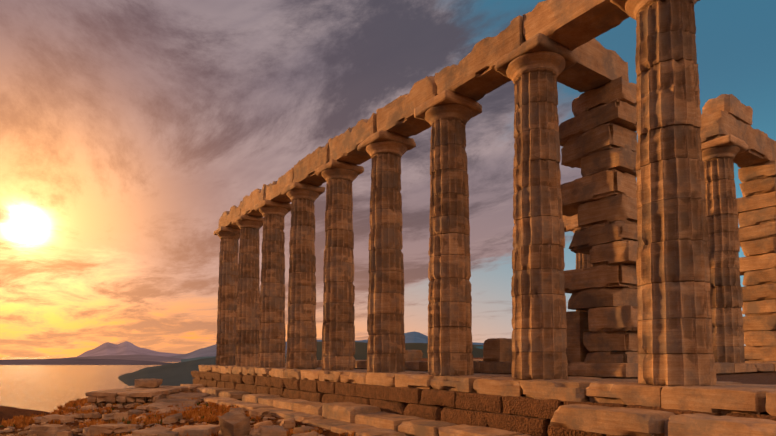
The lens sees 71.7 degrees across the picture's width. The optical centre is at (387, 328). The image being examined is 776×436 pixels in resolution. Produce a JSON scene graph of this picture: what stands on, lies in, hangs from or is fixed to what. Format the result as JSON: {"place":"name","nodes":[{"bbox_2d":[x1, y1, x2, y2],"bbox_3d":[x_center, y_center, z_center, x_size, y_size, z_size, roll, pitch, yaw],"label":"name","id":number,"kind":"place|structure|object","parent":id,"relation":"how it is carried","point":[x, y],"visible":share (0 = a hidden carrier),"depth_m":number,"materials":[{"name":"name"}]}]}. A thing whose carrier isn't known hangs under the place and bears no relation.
{"place":"outdoors","nodes":[
{"label":"outdoors","id":0,"kind":"place"},
{"bbox_2d":[0,358,169,364],"bbox_3d":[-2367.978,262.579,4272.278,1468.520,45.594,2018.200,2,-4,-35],"label":"coast","id":1,"kind":"structure","parent":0,"point":[65,361],"depth_m":3924.41},
{"bbox_2d":[0,357,177,412],"bbox_3d":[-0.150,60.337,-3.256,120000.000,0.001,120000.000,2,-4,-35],"label":"sea water","id":2,"kind":"structure","parent":0,"point":[48,388],"depth_m":1236.97,"materials":[{"name":"brown liquid"}]},
{"bbox_2d":[70,341,180,357],"bbox_3d":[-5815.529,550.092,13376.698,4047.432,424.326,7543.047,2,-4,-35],"label":"mountain","id":3,"kind":"structure","parent":0,"point":[122,348],"depth_m":11978.16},
{"bbox_2d":[71,354,183,361],"bbox_3d":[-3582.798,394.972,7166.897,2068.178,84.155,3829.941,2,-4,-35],"label":"ridge","id":4,"kind":"structure","parent":0,"point":[139,357],"depth_m":6493.40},
{"bbox_2d":[118,357,285,385],"bbox_3d":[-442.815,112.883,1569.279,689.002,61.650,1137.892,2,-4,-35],"label":"headland","id":5,"kind":"structure","parent":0,"point":[175,374],"depth_m":1305.62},
{"bbox_2d":[170,331,483,358],"bbox_3d":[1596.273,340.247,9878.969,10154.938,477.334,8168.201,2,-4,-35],"label":"mountain","id":6,"kind":"structure","parent":0,"point":[410,337],"depth_m":8436.18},
{"bbox_2d":[181,346,482,361],"bbox_3d":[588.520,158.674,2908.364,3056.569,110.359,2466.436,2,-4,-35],"label":"hills","id":7,"kind":"structure","parent":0,"point":[197,358],"depth_m":2575.51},
{"bbox_2d":[0,342,745,435],"bbox_3d":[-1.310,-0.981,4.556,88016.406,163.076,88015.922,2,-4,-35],"label":"terrain","id":8,"kind":"structure","parent":0,"point":[7,412],"depth_m":76.22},
{"bbox_2d":[0,402,325,435],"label":"scattered stones","id":9,"kind":"object","parent":8,"relation":"on","point":[169,419],"visible":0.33,"depth_m":14.11,"materials":[{"name":"stone"}]},
{"bbox_2d":[28,378,318,435],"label":"flat rocks","id":10,"kind":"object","parent":8,"relation":"on","point":[234,421],"depth_m":12.74,"materials":[{"name":"beige stone"}]},
{"bbox_2d":[0,397,353,435],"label":"dry grass tufts","id":11,"kind":"object","parent":8,"relation":"on","point":[204,414],"visible":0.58,"depth_m":14.79,"materials":[{"name":"brown plant"}]},
{"bbox_2d":[181,384,775,435],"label":"step blocks","id":12,"kind":"structure","parent":8,"relation":"on","point":[357,419],"depth_m":9.62,"materials":[{"name":"stone"}]},
{"bbox_2d":[191,370,775,435],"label":"poros foundation wall","id":13,"kind":"structure","parent":8,"relation":"on","point":[531,416],"depth_m":11.23,"materials":[{"name":"brown stone"}]},
{"bbox_2d":[198,364,775,415],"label":"stylobate steps","id":14,"kind":"structure","parent":13,"relation":"on","point":[723,398],"depth_m":8.89,"materials":[{"name":"stone"}]},
{"bbox_2d":[214,226,240,365],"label":"column","id":15,"kind":"structure","parent":14,"relation":"on","point":[229,237],"depth_m":24.32,"materials":[{"name":"stone"}]},
{"bbox_2d":[232,214,263,366],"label":"column","id":16,"kind":"structure","parent":14,"relation":"on","point":[247,323],"depth_m":22.28,"materials":[{"name":"stone"}]},
{"bbox_2d":[254,199,291,367],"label":"column","id":17,"kind":"structure","parent":14,"relation":"on","point":[272,340],"depth_m":20.23,"materials":[{"name":"stone"}]},
{"bbox_2d":[281,182,324,368],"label":"column","id":18,"kind":"structure","parent":14,"relation":"on","point":[301,338],"depth_m":18.18,"materials":[{"name":"stone"}]},
{"bbox_2d":[314,159,363,370],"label":"column","id":19,"kind":"structure","parent":14,"relation":"on","point":[338,334],"depth_m":16.13,"materials":[{"name":"stone"}]},
{"bbox_2d":[357,130,415,372],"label":"column","id":20,"kind":"structure","parent":14,"relation":"on","point":[386,150],"depth_m":14.07,"materials":[{"name":"stone"}]},
{"bbox_2d":[414,89,481,375],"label":"column","id":21,"kind":"structure","parent":14,"relation":"on","point":[447,115],"depth_m":12.03,"materials":[{"name":"stone"}]},
{"bbox_2d":[495,33,577,379],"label":"column","id":22,"kind":"structure","parent":14,"relation":"on","point":[534,67],"depth_m":9.97,"materials":[{"name":"stone"}]},
{"bbox_2d":[566,224,593,311],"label":"column","id":23,"kind":"structure","parent":14,"relation":"on","point":[582,260],"depth_m":23.58,"materials":[{"name":"stone"}]},
{"bbox_2d":[562,214,577,231],"bbox_3d":[9.513,-5.034,22.896,0.839,0.841,7.571,2,-4,-35],"label":"architrave","id":24,"kind":"object","parent":23,"relation":"on","point":[570,220],"visible":0.08,"depth_m":24.13,"materials":[{"name":"stone"}]},
{"bbox_2d":[610,0,716,385],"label":"column","id":25,"kind":"structure","parent":14,"relation":"on","point":[675,338],"depth_m":7.91,"materials":[{"name":"stone"}]},
{"bbox_2d":[218,0,629,228],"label":"architrave","id":26,"kind":"object","parent":25,"relation":"on","point":[577,27],"visible":0.62,"depth_m":11.46,"materials":[{"name":"stone"}]},
{"bbox_2d":[285,365,775,384],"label":"temple floor","id":27,"kind":"structure","parent":8,"relation":"on","point":[766,378],"depth_m":11.61,"materials":[{"name":"beige stone"}]},
{"bbox_2d":[317,311,775,376],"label":"cella wall remnants","id":28,"kind":"object","parent":27,"relation":"on","point":[497,355],"visible":0.38,"depth_m":13.38,"materials":[{"name":"stone"}]},
{"bbox_2d":[559,76,638,376],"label":"stone pillar","id":29,"kind":"structure","parent":28,"relation":"on","point":[598,137],"depth_m":11.36,"materials":[{"name":"stone"}]},
{"bbox_2d":[701,134,747,362],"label":"column","id":30,"kind":"structure","parent":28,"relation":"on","point":[719,154],"depth_m":14.38,"materials":[{"name":"stone"}]},
{"bbox_2d":[700,94,775,167],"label":"architrave","id":31,"kind":"object","parent":30,"relation":"on","point":[724,114],"visible":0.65,"depth_m":14.92,"materials":[{"name":"stone"}]},
{"bbox_2d":[736,160,775,360],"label":"stone wall","id":32,"kind":"structure","parent":28,"relation":"on","point":[756,203],"depth_m":16.17,"materials":[{"name":"stone"}]},
{"bbox_2d":[0,0,775,356],"label":"sky","id":33,"kind":"structure","parent":0,"point":[129,129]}
]}

